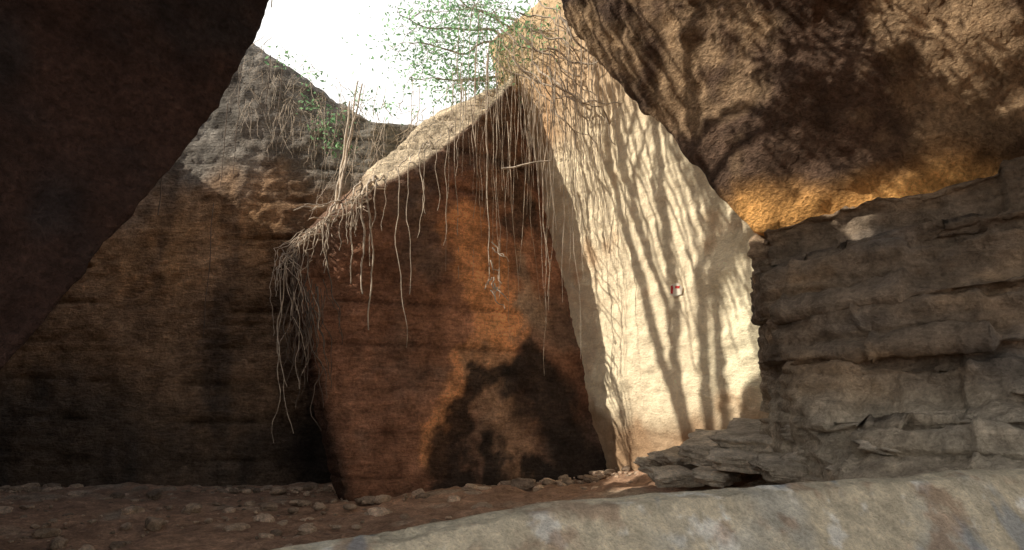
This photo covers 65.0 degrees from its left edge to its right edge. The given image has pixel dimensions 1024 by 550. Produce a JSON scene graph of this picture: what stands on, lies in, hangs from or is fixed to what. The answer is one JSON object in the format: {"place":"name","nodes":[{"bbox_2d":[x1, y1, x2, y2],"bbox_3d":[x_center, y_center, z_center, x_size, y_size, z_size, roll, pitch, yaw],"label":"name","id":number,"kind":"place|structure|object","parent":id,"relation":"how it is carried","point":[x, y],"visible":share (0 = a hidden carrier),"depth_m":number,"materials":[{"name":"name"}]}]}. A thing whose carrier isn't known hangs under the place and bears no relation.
{"place":"outdoors","nodes":[
{"label":"outdoors","id":0,"kind":"place"},
{"bbox_2d":[0,470,772,549],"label":"ground","id":1,"kind":"structure","parent":0,"point":[190,535],"depth_m":9.78,"materials":[{"name":"brown soil"}]},
{"bbox_2d":[0,0,268,369],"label":"leaning rock wall","id":2,"kind":"structure","parent":1,"relation":"on","point":[108,108],"depth_m":5.84,"materials":[{"name":"brown stone"}]},
{"bbox_2d":[0,43,417,487],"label":"back cliff wall","id":3,"kind":"structure","parent":1,"relation":"on","point":[118,368],"depth_m":13.42,"materials":[{"name":"stone"}]},
{"bbox_2d":[157,55,342,429],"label":"dark vines","id":4,"kind":"object","parent":3,"relation":"attached to","point":[309,318],"visible":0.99,"depth_m":11.17,"materials":[{"name":"brown plant"}]},
{"bbox_2d":[230,28,426,199],"bbox_3d":[-2.998,-2.621,13.716,3.672,3.207,0.585,0,-8,0],"label":"dry brush","id":5,"kind":"object","parent":3,"relation":"on","point":[311,118],"visible":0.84,"depth_m":13.80,"materials":[{"name":"brown plant"}]},
{"bbox_2d":[264,45,404,158],"bbox_3d":[-3.068,-2.951,13.683,2.428,2.035,0.829,0,-8,0],"label":"creeper","id":6,"kind":"object","parent":3,"relation":"attached to","point":[332,120],"visible":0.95,"depth_m":13.68,"materials":[{"name":"green plant"}]},
{"bbox_2d":[0,466,768,549],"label":"rubble","id":7,"kind":"object","parent":1,"relation":"on","point":[153,524],"visible":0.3,"depth_m":10.65,"materials":[{"name":"brown stone"}]},
{"bbox_2d":[281,74,606,500],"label":"sandstone buttress","id":8,"kind":"structure","parent":1,"relation":"on","point":[464,387],"depth_m":11.96,"materials":[{"name":"brown stone"}]},
{"bbox_2d":[269,115,463,442],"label":"draped roots","id":9,"kind":"object","parent":8,"relation":"attached to","point":[351,202],"visible":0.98,"depth_m":11.37,"materials":[{"name":"brown plant"}]},
{"bbox_2d":[293,80,449,241],"bbox_3d":[-2.083,-1.778,12.587,2.192,2.909,1.680,0,-8,0],"label":"aerial root bundle","id":10,"kind":"object","parent":8,"relation":"attached to","point":[343,164],"visible":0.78,"depth_m":12.54,"materials":[{"name":"beige plant"}]},
{"bbox_2d":[342,0,574,124],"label":"banyan tree","id":11,"kind":"object","parent":8,"relation":"on","point":[474,8],"visible":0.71,"depth_m":14.09,"materials":[{"name":"green plant"}]},
{"bbox_2d":[446,0,623,362],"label":"hanging roots","id":12,"kind":"object","parent":8,"relation":"hanging from","point":[554,82],"visible":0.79,"depth_m":12.32,"materials":[{"name":"brown plant"}]},
{"bbox_2d":[489,0,769,470],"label":"sunlit cliff wall","id":13,"kind":"structure","parent":1,"relation":"on","point":[664,369],"depth_m":11.44,"materials":[{"name":"stone"}]},
{"bbox_2d":[670,283,682,296],"bbox_3d":[2.204,0.198,10.797,0.004,0.180,0.260,4,-9,-28],"label":"painted wall mark","id":14,"kind":"object","parent":13,"relation":"attached to","point":[675,289],"visible":1,"depth_m":10.80,"materials":[{"name":"paint"}]},
{"bbox_2d":[633,456,660,473],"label":"rock boulder","id":15,"kind":"object","parent":1,"relation":"on","point":[644,463],"visible":0.3,"depth_m":9.53,"materials":[{"name":"grey stone"}]},
{"bbox_2d":[273,469,1023,549],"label":"stone slab","id":16,"kind":"structure","parent":1,"relation":"on","point":[976,509],"depth_m":3.77,"materials":[{"name":"grey stone"}]},
{"bbox_2d":[646,446,697,469],"bbox_3d":[2.086,2.175,9.393,0.919,0.311,0.702,3,-8,-19],"label":"rock boulder","id":17,"kind":"object","parent":1,"relation":"on","point":[669,456],"visible":0.29,"depth_m":9.28,"materials":[{"name":"grey stone"}]},
{"bbox_2d":[647,465,704,487],"bbox_3d":[1.749,2.175,8.687,0.598,0.209,0.408,2,-8,-14],"label":"rock boulder","id":18,"kind":"object","parent":1,"relation":"on","point":[677,476],"visible":0.84,"depth_m":8.53,"materials":[{"name":"grey stone"}]},
{"bbox_2d":[688,449,712,466],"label":"rock boulder","id":19,"kind":"object","parent":1,"relation":"on","point":[697,457],"visible":0.27,"depth_m":8.50,"materials":[{"name":"grey stone"}]},
{"bbox_2d":[691,466,740,487],"bbox_3d":[1.984,1.974,7.893,0.406,0.163,0.640,-5,-9,31],"label":"rock boulder","id":20,"kind":"object","parent":1,"relation":"on","point":[709,476],"visible":0.89,"depth_m":7.70,"materials":[{"name":"grey stone"}]},
{"bbox_2d":[779,445,807,464],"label":"rock boulder","id":21,"kind":"object","parent":1,"relation":"on","point":[797,456],"visible":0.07,"depth_m":6.91,"materials":[{"name":"grey stone"}]},
{"bbox_2d":[747,156,1023,484],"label":"bedded rock ledges","id":22,"kind":"object","parent":1,"relation":"on","point":[876,319],"visible":0.78,"depth_m":6.69,"materials":[{"name":"grey stone"}]},
{"bbox_2d":[677,429,725,464],"bbox_3d":[2.474,1.898,8.834,1.331,0.374,0.888,-5,-9,31],"label":"rock boulder","id":23,"kind":"object","parent":22,"relation":"on","point":[698,439],"visible":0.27,"depth_m":8.79,"materials":[{"name":"grey stone"}]},
{"bbox_2d":[706,446,764,473],"bbox_3d":[2.359,1.781,7.730,0.970,0.243,0.517,-2,-8,12],"label":"rock boulder","id":24,"kind":"object","parent":22,"relation":"on","point":[725,459],"visible":0.42,"depth_m":7.58,"materials":[{"name":"grey stone"}]},
{"bbox_2d":[707,418,773,453],"bbox_3d":[2.777,1.644,7.946,1.522,0.409,1.002,-5,-9,30],"label":"rock boulder","id":25,"kind":"object","parent":22,"relation":"on","point":[741,434],"visible":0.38,"depth_m":7.93,"materials":[{"name":"grey stone"}]},
{"bbox_2d":[748,452,807,483],"bbox_3d":[2.504,1.684,7.030,0.824,0.238,0.525,0,-8,0],"label":"rock boulder","id":26,"kind":"object","parent":22,"relation":"on","point":[773,467],"visible":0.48,"depth_m":6.82,"materials":[{"name":"grey stone"}]},
{"bbox_2d":[779,423,793,441],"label":"rock boulder","id":27,"kind":"object","parent":22,"relation":"on","point":[786,435],"visible":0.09,"depth_m":7.12,"materials":[{"name":"grey stone"}]},
{"bbox_2d":[561,0,1023,235],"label":"rock overhang","id":28,"kind":"object","parent":22,"relation":"on","point":[772,114],"visible":0.81,"depth_m":8.41,"materials":[{"name":"brown stone"}]},
{"bbox_2d":[822,460,833,470],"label":"rock boulder","id":29,"kind":"object","parent":22,"relation":"on","point":[829,468],"visible":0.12,"depth_m":6.34,"materials":[{"name":"grey stone"}]},
{"bbox_2d":[852,439,900,455],"bbox_3d":[3.571,1.312,5.881,2.001,0.316,0.717,-2,-8,17],"label":"rock boulder","id":30,"kind":"object","parent":22,"relation":"on","point":[866,445],"visible":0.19,"depth_m":5.98,"materials":[{"name":"grey stone"}]},
{"bbox_2d":[906,409,965,413],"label":"rock boulder","id":31,"kind":"object","parent":22,"relation":"on","point":[946,411],"visible":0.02,"depth_m":6.10,"materials":[{"name":"grey stone"}]},
{"bbox_2d":[1011,389,1023,395],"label":"rock boulder","id":32,"kind":"object","parent":22,"relation":"on","point":[1020,392],"visible":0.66,"depth_m":5.83,"materials":[{"name":"grey stone"}]},
{"bbox_2d":[253,0,537,124],"label":"sky","id":33,"kind":"structure","parent":0,"point":[303,26],"materials":[{"name":"white"}]}
]}

